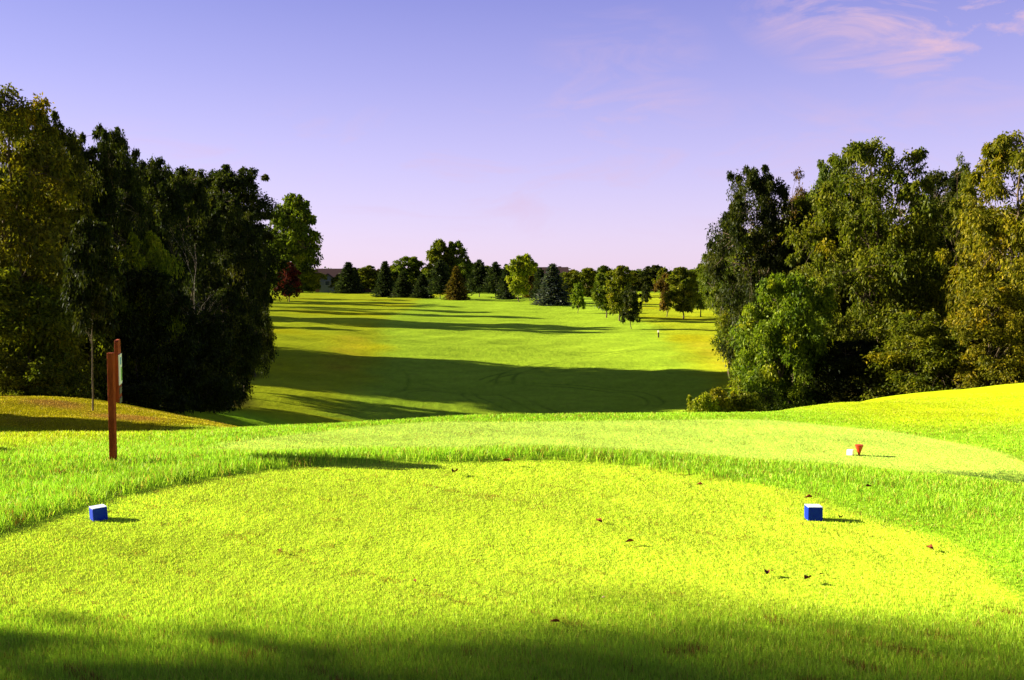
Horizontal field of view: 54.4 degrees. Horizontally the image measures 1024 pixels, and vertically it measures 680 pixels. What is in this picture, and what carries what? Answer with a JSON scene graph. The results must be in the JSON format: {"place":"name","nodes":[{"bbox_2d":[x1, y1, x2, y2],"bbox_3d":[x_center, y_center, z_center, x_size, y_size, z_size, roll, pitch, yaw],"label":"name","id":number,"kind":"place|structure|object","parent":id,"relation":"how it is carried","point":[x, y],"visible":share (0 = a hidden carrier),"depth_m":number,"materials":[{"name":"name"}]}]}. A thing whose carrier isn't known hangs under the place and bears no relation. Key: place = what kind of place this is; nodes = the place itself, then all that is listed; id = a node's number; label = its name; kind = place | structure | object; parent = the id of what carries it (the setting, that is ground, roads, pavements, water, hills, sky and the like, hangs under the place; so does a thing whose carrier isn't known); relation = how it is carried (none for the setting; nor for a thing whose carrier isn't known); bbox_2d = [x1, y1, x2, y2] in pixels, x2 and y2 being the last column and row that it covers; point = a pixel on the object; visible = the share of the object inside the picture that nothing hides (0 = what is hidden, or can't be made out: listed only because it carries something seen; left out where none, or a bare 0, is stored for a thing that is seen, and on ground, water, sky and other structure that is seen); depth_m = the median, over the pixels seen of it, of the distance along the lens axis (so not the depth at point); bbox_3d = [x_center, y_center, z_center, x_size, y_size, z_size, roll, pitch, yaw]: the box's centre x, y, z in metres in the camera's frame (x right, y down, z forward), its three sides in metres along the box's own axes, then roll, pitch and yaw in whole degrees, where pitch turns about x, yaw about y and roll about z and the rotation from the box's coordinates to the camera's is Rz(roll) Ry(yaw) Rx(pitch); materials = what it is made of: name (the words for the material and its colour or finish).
{"place":"outdoors","nodes":[
{"label":"outdoors","id":0,"kind":"place"},
{"bbox_2d":[0,290,1023,679],"bbox_3d":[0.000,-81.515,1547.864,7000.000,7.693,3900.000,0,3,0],"label":"ground","id":1,"kind":"structure","parent":0,"point":[348,358],"depth_m":7.92,"materials":[{"name":"green plant"}]},
{"bbox_2d":[0,165,8,181],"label":"woodland tree","id":2,"kind":"object","parent":1,"relation":"on","point":[2,169],"visible":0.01,"depth_m":84.96,"materials":[{"name":"green plant"}]},
{"bbox_2d":[0,346,28,395],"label":"shrub","id":3,"kind":"object","parent":1,"relation":"on","point":[8,362],"visible":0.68,"depth_m":32.76,"materials":[{"name":"green plant"}]},
{"bbox_2d":[0,355,77,396],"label":"shrub","id":4,"kind":"object","parent":1,"relation":"on","point":[42,368],"visible":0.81,"depth_m":32.88,"materials":[{"name":"green plant"}]},
{"bbox_2d":[0,82,98,357],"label":"woodland tree","id":5,"kind":"object","parent":1,"relation":"on","point":[32,240],"visible":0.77,"depth_m":36.17,"materials":[{"name":"green plant"}]},
{"bbox_2d":[0,265,100,399],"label":"understory tree","id":6,"kind":"object","parent":1,"relation":"on","point":[36,300],"visible":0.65,"depth_m":34.22,"materials":[{"name":"green plant"}]},
{"bbox_2d":[0,110,106,366],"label":"woodland tree","id":7,"kind":"object","parent":1,"relation":"on","point":[75,154],"visible":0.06,"depth_m":40.66,"materials":[{"name":"green plant"}]},
{"bbox_2d":[5,162,155,215],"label":"woodland tree","id":8,"kind":"object","parent":1,"relation":"on","point":[113,185],"depth_m":71.10,"materials":[{"name":"green plant"}]},
{"bbox_2d":[59,129,114,374],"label":"woodland tree","id":9,"kind":"object","parent":1,"relation":"on","point":[88,154],"visible":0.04,"depth_m":43.44,"materials":[{"name":"green plant"}]},
{"bbox_2d":[25,230,153,402],"bbox_3d":[-17.323,-0.619,39.874,4.530,7.686,6.036,2,4,30],"label":"understory tree","id":10,"kind":"object","parent":1,"relation":"on","point":[100,377],"visible":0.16,"depth_m":39.51,"materials":[{"name":"green plant"}]},
{"bbox_2d":[56,215,128,410],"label":"young tree","id":11,"kind":"object","parent":1,"relation":"on","point":[85,264],"visible":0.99,"depth_m":26.25,"materials":[{"name":"green plant"}]},
{"bbox_2d":[89,504,107,521],"bbox_3d":[-2.911,1.218,7.008,0.100,0.097,0.100,-6,6,-37],"label":"tee marker","id":12,"kind":"object","parent":1,"relation":"on","point":[98,512],"visible":1,"depth_m":6.97,"materials":[{"name":"blue paint"}]},
{"bbox_2d":[107,339,121,461],"bbox_3d":[-3.800,0.650,9.605,0.089,1.305,0.368,0,3,-7],"label":"tee sign","id":13,"kind":"object","parent":1,"relation":"on","point":[114,370],"visible":0.84,"depth_m":9.44,"materials":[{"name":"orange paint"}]},
{"bbox_2d":[79,122,161,365],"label":"woodland tree","id":14,"kind":"object","parent":1,"relation":"on","point":[112,147],"visible":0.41,"depth_m":43.86,"materials":[{"name":"green plant"}]},
{"bbox_2d":[77,265,217,414],"bbox_3d":[-15.342,0.087,41.083,5.800,6.338,4.353,2,4,25],"label":"understory tree","id":15,"kind":"object","parent":1,"relation":"on","point":[157,292],"visible":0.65,"depth_m":40.32,"materials":[{"name":"green plant"}]},
{"bbox_2d":[108,227,190,406],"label":"understory tree","id":16,"kind":"object","parent":1,"relation":"on","point":[152,253],"visible":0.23,"depth_m":41.45,"materials":[{"name":"green plant"}]},
{"bbox_2d":[113,186,193,296],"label":"woodland tree","id":17,"kind":"object","parent":1,"relation":"on","point":[181,288],"visible":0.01,"depth_m":75.84,"materials":[{"name":"green plant"}]},
{"bbox_2d":[115,155,218,367],"bbox_3d":[-17.642,-2.709,50.011,5.583,13.129,4.871,-1,3,-15],"label":"woodland tree","id":18,"kind":"object","parent":1,"relation":"on","point":[172,211],"visible":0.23,"depth_m":49.31,"materials":[{"name":"green plant"}]},
{"bbox_2d":[159,220,226,321],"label":"dead tree","id":19,"kind":"object","parent":1,"relation":"on","point":[194,282],"visible":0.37,"depth_m":46.36,"materials":[{"name":"brown wood"}]},
{"bbox_2d":[162,168,232,318],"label":"woodland tree","id":20,"kind":"object","parent":1,"relation":"on","point":[204,230],"visible":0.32,"depth_m":54.25,"materials":[{"name":"green plant"}]},
{"bbox_2d":[153,189,245,303],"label":"woodland tree","id":21,"kind":"object","parent":1,"relation":"on","point":[227,195],"depth_m":77.22,"materials":[{"name":"green plant"}]},
{"bbox_2d":[166,165,255,224],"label":"woodland tree","id":22,"kind":"object","parent":1,"relation":"on","point":[182,172],"visible":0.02,"depth_m":82.26,"materials":[{"name":"green plant"}]},
{"bbox_2d":[179,191,268,368],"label":"woodland tree","id":23,"kind":"object","parent":1,"relation":"on","point":[233,241],"visible":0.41,"depth_m":59.15,"materials":[{"name":"green plant"}]},
{"bbox_2d":[197,288,265,410],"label":"understory tree","id":24,"kind":"object","parent":1,"relation":"on","point":[235,322],"visible":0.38,"depth_m":52.00,"materials":[{"name":"green plant"}]},
{"bbox_2d":[206,209,278,390],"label":"woodland tree","id":25,"kind":"object","parent":1,"relation":"on","point":[263,293],"visible":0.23,"depth_m":61.92,"materials":[{"name":"green plant"}]},
{"bbox_2d":[197,164,299,307],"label":"woodland tree","id":26,"kind":"object","parent":1,"relation":"on","point":[224,179],"visible":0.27,"depth_m":80.39,"materials":[{"name":"green plant"}]},
{"bbox_2d":[249,228,274,376],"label":"woodland tree","id":27,"kind":"object","parent":1,"relation":"on","point":[268,301],"visible":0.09,"depth_m":69.76,"materials":[{"name":"green plant"}]},
{"bbox_2d":[274,262,303,301],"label":"red leaved tree","id":28,"kind":"object","parent":1,"relation":"on","point":[292,276],"visible":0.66,"depth_m":205.94,"materials":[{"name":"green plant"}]},
{"bbox_2d":[265,193,323,291],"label":"deciduous tree","id":29,"kind":"object","parent":1,"relation":"on","point":[298,246],"visible":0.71,"depth_m":356.66,"materials":[{"name":"green plant"}]},
{"bbox_2d":[301,269,327,292],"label":"deciduous tree","id":30,"kind":"object","parent":1,"relation":"on","point":[314,276],"visible":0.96,"depth_m":358.20,"materials":[{"name":"green plant"}]},
{"bbox_2d":[328,274,341,288],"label":"deciduous tree","id":31,"kind":"object","parent":1,"relation":"on","point":[335,279],"visible":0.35,"depth_m":359.30,"materials":[{"name":"green plant"}]},
{"bbox_2d":[315,268,375,291],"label":"house","id":32,"kind":"structure","parent":1,"relation":"on","point":[330,274],"depth_m":378.33,"materials":[{"name":"grey brick"}]},
{"bbox_2d":[330,262,364,293],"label":"spruce","id":33,"kind":"object","parent":1,"relation":"on","point":[346,284],"visible":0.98,"depth_m":338.53,"materials":[{"name":"green plant"}]},
{"bbox_2d":[354,267,366,292],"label":"spruce","id":34,"kind":"object","parent":1,"relation":"on","point":[358,276],"visible":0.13,"depth_m":360.55,"materials":[{"name":"green plant"}]},
{"bbox_2d":[358,265,378,291],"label":"deciduous tree","id":35,"kind":"object","parent":1,"relation":"on","point":[368,275],"visible":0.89,"depth_m":373.50,"materials":[{"name":"green plant"}]},
{"bbox_2d":[371,261,395,296],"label":"spruce","id":36,"kind":"object","parent":1,"relation":"on","point":[384,288],"visible":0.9,"depth_m":270.70,"materials":[{"name":"green plant"}]},
{"bbox_2d":[387,270,412,297],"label":"spruce","id":37,"kind":"object","parent":1,"relation":"on","point":[403,284],"visible":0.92,"depth_m":260.22,"materials":[{"name":"green plant"}]},
{"bbox_2d":[391,256,426,291],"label":"deciduous tree","id":38,"kind":"object","parent":1,"relation":"on","point":[413,265],"visible":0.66,"depth_m":383.59,"materials":[{"name":"green plant"}]},
{"bbox_2d":[407,273,439,298],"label":"spruce","id":39,"kind":"object","parent":1,"relation":"on","point":[419,290],"visible":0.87,"depth_m":257.57,"materials":[{"name":"green plant"}]},
{"bbox_2d":[423,269,433,284],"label":"deciduous tree","id":40,"kind":"object","parent":1,"relation":"on","point":[427,273],"visible":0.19,"depth_m":364.28,"materials":[{"name":"green plant"}]},
{"bbox_2d":[422,259,450,298],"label":"pine","id":41,"kind":"object","parent":1,"relation":"on","point":[439,280],"visible":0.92,"depth_m":250.97,"materials":[{"name":"green plant"}]},
{"bbox_2d":[425,238,451,276],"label":"deciduous tree","id":42,"kind":"object","parent":1,"relation":"on","point":[434,253],"visible":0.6,"depth_m":382.47,"materials":[{"name":"green plant"}]},
{"bbox_2d":[441,239,468,281],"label":"deciduous tree","id":43,"kind":"object","parent":1,"relation":"on","point":[459,253],"visible":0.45,"depth_m":383.33,"materials":[{"name":"green plant"}]},
{"bbox_2d":[439,266,472,300],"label":"conifer","id":44,"kind":"object","parent":1,"relation":"on","point":[455,289],"visible":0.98,"depth_m":242.33,"materials":[{"name":"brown plant"}]},
{"bbox_2d":[453,258,473,292],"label":"deciduous tree","id":45,"kind":"object","parent":1,"relation":"on","point":[465,267],"visible":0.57,"depth_m":344.91,"materials":[{"name":"green plant"}]},
{"bbox_2d":[463,259,488,296],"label":"pine","id":46,"kind":"object","parent":1,"relation":"on","point":[479,273],"visible":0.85,"depth_m":278.59,"materials":[{"name":"green plant"}]},
{"bbox_2d":[477,261,502,296],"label":"pine","id":47,"kind":"object","parent":1,"relation":"on","point":[495,272],"visible":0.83,"depth_m":273.79,"materials":[{"name":"green plant"}]},
{"bbox_2d":[491,263,520,299],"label":"conifer","id":48,"kind":"object","parent":1,"relation":"on","point":[505,292],"visible":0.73,"depth_m":260.31,"materials":[{"name":"green plant"}]},
{"bbox_2d":[0,392,1023,598],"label":"rough grass","id":49,"kind":"structure","parent":1,"relation":"on","point":[141,446],"depth_m":9.33,"materials":[{"name":"green plant"}]},
{"bbox_2d":[504,255,533,301],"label":"deciduous tree","id":50,"kind":"object","parent":1,"relation":"on","point":[517,267],"visible":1,"depth_m":222.84,"materials":[{"name":"green plant"}]},
{"bbox_2d":[515,253,537,285],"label":"deciduous tree","id":51,"kind":"object","parent":1,"relation":"on","point":[528,257],"visible":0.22,"depth_m":305.99,"materials":[{"name":"green plant"}]},
{"bbox_2d":[520,274,534,300],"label":"pine","id":52,"kind":"object","parent":1,"relation":"on","point":[531,279],"visible":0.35,"depth_m":237.05,"materials":[{"name":"green plant"}]},
{"bbox_2d":[528,267,545,297],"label":"pine","id":53,"kind":"object","parent":1,"relation":"on","point":[539,274],"visible":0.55,"depth_m":229.67,"materials":[{"name":"green plant"}]},
{"bbox_2d":[529,263,572,305],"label":"blue spruce","id":54,"kind":"object","parent":1,"relation":"on","point":[552,287],"visible":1,"depth_m":204.63,"materials":[{"name":"green plant"}]},
{"bbox_2d":[537,266,567,273],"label":"house","id":55,"kind":"structure","parent":1,"relation":"on","point":[564,269],"depth_m":328.26,"materials":[{"name":"brown brick"}]},
{"bbox_2d":[561,272,584,303],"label":"deciduous tree","id":56,"kind":"object","parent":1,"relation":"on","point":[571,279],"visible":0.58,"depth_m":218.62,"materials":[{"name":"green plant"}]},
{"bbox_2d":[569,283,585,310],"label":"sapling","id":57,"kind":"object","parent":1,"relation":"on","point":[578,290],"visible":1,"depth_m":166.61,"materials":[{"name":"green plant"}]},
{"bbox_2d":[572,267,598,296],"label":"deciduous tree","id":58,"kind":"object","parent":1,"relation":"on","point":[588,274],"visible":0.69,"depth_m":288.01,"materials":[{"name":"green plant"}]},
{"bbox_2d":[590,265,614,317],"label":"deciduous tree","id":59,"kind":"object","parent":1,"relation":"on","point":[598,297],"visible":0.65,"depth_m":148.10,"materials":[{"name":"green plant"}]},
{"bbox_2d":[604,265,638,320],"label":"deciduous tree","id":60,"kind":"object","parent":1,"relation":"on","point":[617,282],"visible":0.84,"depth_m":142.37,"materials":[{"name":"green plant"}]},
{"bbox_2d":[619,283,642,328],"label":"deciduous tree","id":61,"kind":"object","parent":1,"relation":"on","point":[631,302],"visible":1,"depth_m":125.32,"materials":[{"name":"green plant"}]},
{"bbox_2d":[631,272,642,290],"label":"distant tree","id":62,"kind":"object","parent":1,"relation":"on","point":[637,283],"visible":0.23,"depth_m":417.32,"materials":[{"name":"green plant"}]},
{"bbox_2d":[631,270,646,290],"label":"distant tree","id":63,"kind":"object","parent":1,"relation":"on","point":[639,272],"visible":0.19,"depth_m":450.71,"materials":[{"name":"green plant"}]},
{"bbox_2d":[640,281,651,302],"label":"tree","id":64,"kind":"object","parent":1,"relation":"on","point":[645,292],"visible":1,"depth_m":212.80,"materials":[{"name":"green plant"}]},
{"bbox_2d":[636,270,657,291],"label":"distant tree","id":65,"kind":"object","parent":1,"relation":"on","point":[648,276],"visible":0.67,"depth_m":411.22,"materials":[{"name":"green plant"}]},
{"bbox_2d":[642,264,669,275],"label":"distant tree","id":66,"kind":"object","parent":1,"relation":"on","point":[653,267],"visible":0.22,"depth_m":454.85,"materials":[{"name":"green plant"}]},
{"bbox_2d":[651,267,671,289],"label":"distant tree","id":67,"kind":"object","parent":1,"relation":"on","point":[661,272],"visible":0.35,"depth_m":405.07,"materials":[{"name":"green plant"}]},
{"bbox_2d":[653,272,672,316],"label":"deciduous tree","id":68,"kind":"object","parent":1,"relation":"on","point":[661,285],"visible":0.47,"depth_m":157.66,"materials":[{"name":"green plant"}]},
{"bbox_2d":[322,266,1023,282],"bbox_3d":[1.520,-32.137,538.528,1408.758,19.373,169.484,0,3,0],"label":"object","id":69,"kind":"object","parent":1,"relation":"on","point":[636,270],"depth_m":569.59,"materials":[{"name":"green plant"}]},
{"bbox_2d":[662,266,701,318],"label":"deciduous tree","id":70,"kind":"object","parent":1,"relation":"on","point":[682,294],"visible":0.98,"depth_m":147.52,"materials":[{"name":"green plant"}]},
{"bbox_2d":[690,263,708,316],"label":"deciduous tree","id":71,"kind":"object","parent":1,"relation":"on","point":[699,305],"visible":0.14,"depth_m":157.76,"materials":[{"name":"green plant"}]},
{"bbox_2d":[682,391,720,412],"bbox_3d":[5.434,2.467,28.259,1.534,2.045,1.786,0,3,7],"label":"shrub","id":72,"kind":"object","parent":1,"relation":"on","point":[703,403],"visible":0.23,"depth_m":28.01,"materials":[{"name":"green plant"}]},
{"bbox_2d":[695,253,731,386],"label":"woodland tree","id":73,"kind":"object","parent":1,"relation":"on","point":[700,277],"visible":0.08,"depth_m":67.74,"materials":[{"name":"green plant"}]},
{"bbox_2d":[707,387,741,412],"bbox_3d":[5.932,2.357,28.807,1.717,2.039,1.475,-3,4,-41],"label":"shrub","id":74,"kind":"object","parent":1,"relation":"on","point":[725,402],"visible":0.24,"depth_m":28.66,"materials":[{"name":"green plant"}]},
{"bbox_2d":[703,230,756,393],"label":"woodland tree","id":75,"kind":"object","parent":1,"relation":"on","point":[724,324],"visible":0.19,"depth_m":63.52,"materials":[{"name":"green plant"}]},
{"bbox_2d":[729,391,766,411],"bbox_3d":[6.899,2.253,28.860,1.621,1.582,1.393,0,3,2],"label":"shrub","id":76,"kind":"object","parent":1,"relation":"on","point":[750,402],"visible":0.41,"depth_m":28.69,"materials":[{"name":"green plant"}]},
{"bbox_2d":[702,164,811,370],"bbox_3d":[13.721,-2.794,55.732,6.315,14.232,5.079,-1,3,-16],"label":"woodland tree","id":77,"kind":"object","parent":1,"relation":"on","point":[735,217],"visible":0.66,"depth_m":54.92,"materials":[{"name":"green plant"}]},
{"bbox_2d":[725,335,796,409],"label":"understory tree","id":78,"kind":"object","parent":1,"relation":"on","point":[777,385],"visible":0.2,"depth_m":46.70,"materials":[{"name":"green plant"}]},
{"bbox_2d":[756,387,786,411],"bbox_3d":[7.764,2.160,30.300,1.576,1.502,1.354,3,4,44],"label":"shrub","id":79,"kind":"object","parent":1,"relation":"on","point":[772,401],"visible":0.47,"depth_m":29.90,"materials":[{"name":"green plant"}]},
{"bbox_2d":[761,166,811,376],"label":"woodland tree","id":80,"kind":"object","parent":1,"relation":"on","point":[801,190],"visible":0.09,"depth_m":57.63,"materials":[{"name":"green plant"}]},
{"bbox_2d":[725,271,849,409],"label":"understory tree","id":81,"kind":"object","parent":1,"relation":"on","point":[797,330],"visible":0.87,"depth_m":45.28,"materials":[{"name":"green plant"}]},
{"bbox_2d":[804,504,822,520],"bbox_3d":[2.130,1.219,7.032,0.105,0.102,0.105,0,3,2],"label":"tee marker","id":82,"kind":"object","parent":1,"relation":"on","point":[813,512],"visible":1,"depth_m":6.98,"materials":[{"name":"blue paint"}]},
{"bbox_2d":[724,189,932,375],"bbox_3d":[18.117,-2.616,57.838,10.135,12.854,12.602,-2,4,-33],"label":"woodland tree","id":83,"kind":"object","parent":1,"relation":"on","point":[799,202],"visible":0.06,"depth_m":55.08,"materials":[{"name":"green plant"}]},
{"bbox_2d":[795,159,888,379],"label":"woodland tree","id":84,"kind":"object","parent":1,"relation":"on","point":[825,172],"visible":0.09,"depth_m":55.20,"materials":[{"name":"green plant"}]},
{"bbox_2d":[847,449,853,455],"bbox_3d":[5.247,1.744,15.445,0.092,0.089,0.092,2,4,28],"label":"white tee marker","id":85,"kind":"object","parent":1,"relation":"on","point":[850,452],"visible":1,"depth_m":15.41,"materials":[{"name":"paint"}]},
{"bbox_2d":[786,339,921,406],"bbox_3d":[15.919,1.763,46.288,6.508,3.675,4.884,-1,3,-23],"label":"shrub","id":86,"kind":"object","parent":1,"relation":"on","point":[848,357],"visible":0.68,"depth_m":44.90,"materials":[{"name":"green plant"}]},
{"bbox_2d":[855,444,863,455],"bbox_3d":[5.369,1.728,15.398,0.131,0.218,0.131,0,3,0],"label":"cone marker","id":87,"kind":"object","parent":1,"relation":"on","point":[859,447],"visible":0.94,"depth_m":15.36,"materials":[{"name":"red paint"}]},
{"bbox_2d":[777,136,954,393],"bbox_3d":[18.296,-3.132,49.761,9.545,14.058,8.054,-1,3,-11],"label":"woodland tree","id":88,"kind":"object","parent":1,"relation":"on","point":[879,274],"visible":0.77,"depth_m":48.60,"materials":[{"name":"green plant"}]},
{"bbox_2d":[846,310,996,401],"bbox_3d":[18.026,0.975,43.547,5.377,4.700,6.267,-3,4,-39],"label":"shrub","id":89,"kind":"object","parent":1,"relation":"on","point":[933,356],"visible":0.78,"depth_m":42.41,"materials":[{"name":"green plant"}]},
{"bbox_2d":[878,209,1018,375],"bbox_3d":[26.044,-2.557,59.405,10.411,11.414,11.932,0,3,0],"label":"woodland tree","id":90,"kind":"object","parent":1,"relation":"on","point":[942,272],"visible":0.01,"depth_m":57.44,"materials":[{"name":"green plant"}]},
{"bbox_2d":[903,162,999,381],"bbox_3d":[25.162,-3.528,58.189,6.015,13.412,6.894,-1,3,-16],"label":"woodland tree","id":91,"kind":"object","parent":1,"relation":"on","point":[949,185],"visible":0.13,"depth_m":56.60,"materials":[{"name":"green plant"}]},
{"bbox_2d":[931,152,983,380],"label":"woodland tree","id":92,"kind":"object","parent":1,"relation":"on","point":[955,237],"visible":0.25,"depth_m":51.74,"materials":[{"name":"green plant"}]},
{"bbox_2d":[934,129,1023,367],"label":"woodland tree","id":93,"kind":"object","parent":1,"relation":"on","point":[1004,153],"visible":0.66,"depth_m":43.48,"materials":[{"name":"green plant"}]},
{"bbox_2d":[945,280,1023,388],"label":"shrub","id":94,"kind":"object","parent":1,"relation":"on","point":[1006,327],"visible":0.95,"depth_m":40.16,"materials":[{"name":"green plant"}]},
{"bbox_2d":[0,418,1023,679],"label":"tee grass","id":95,"kind":"structure","parent":0,"point":[990,638],"depth_m":5.02,"materials":[{"name":"green plant"}]},
{"bbox_2d":[0,0,1023,272],"label":"sky","id":96,"kind":"structure","parent":0,"point":[578,135],"materials":[{"name":"blue"}]}
]}

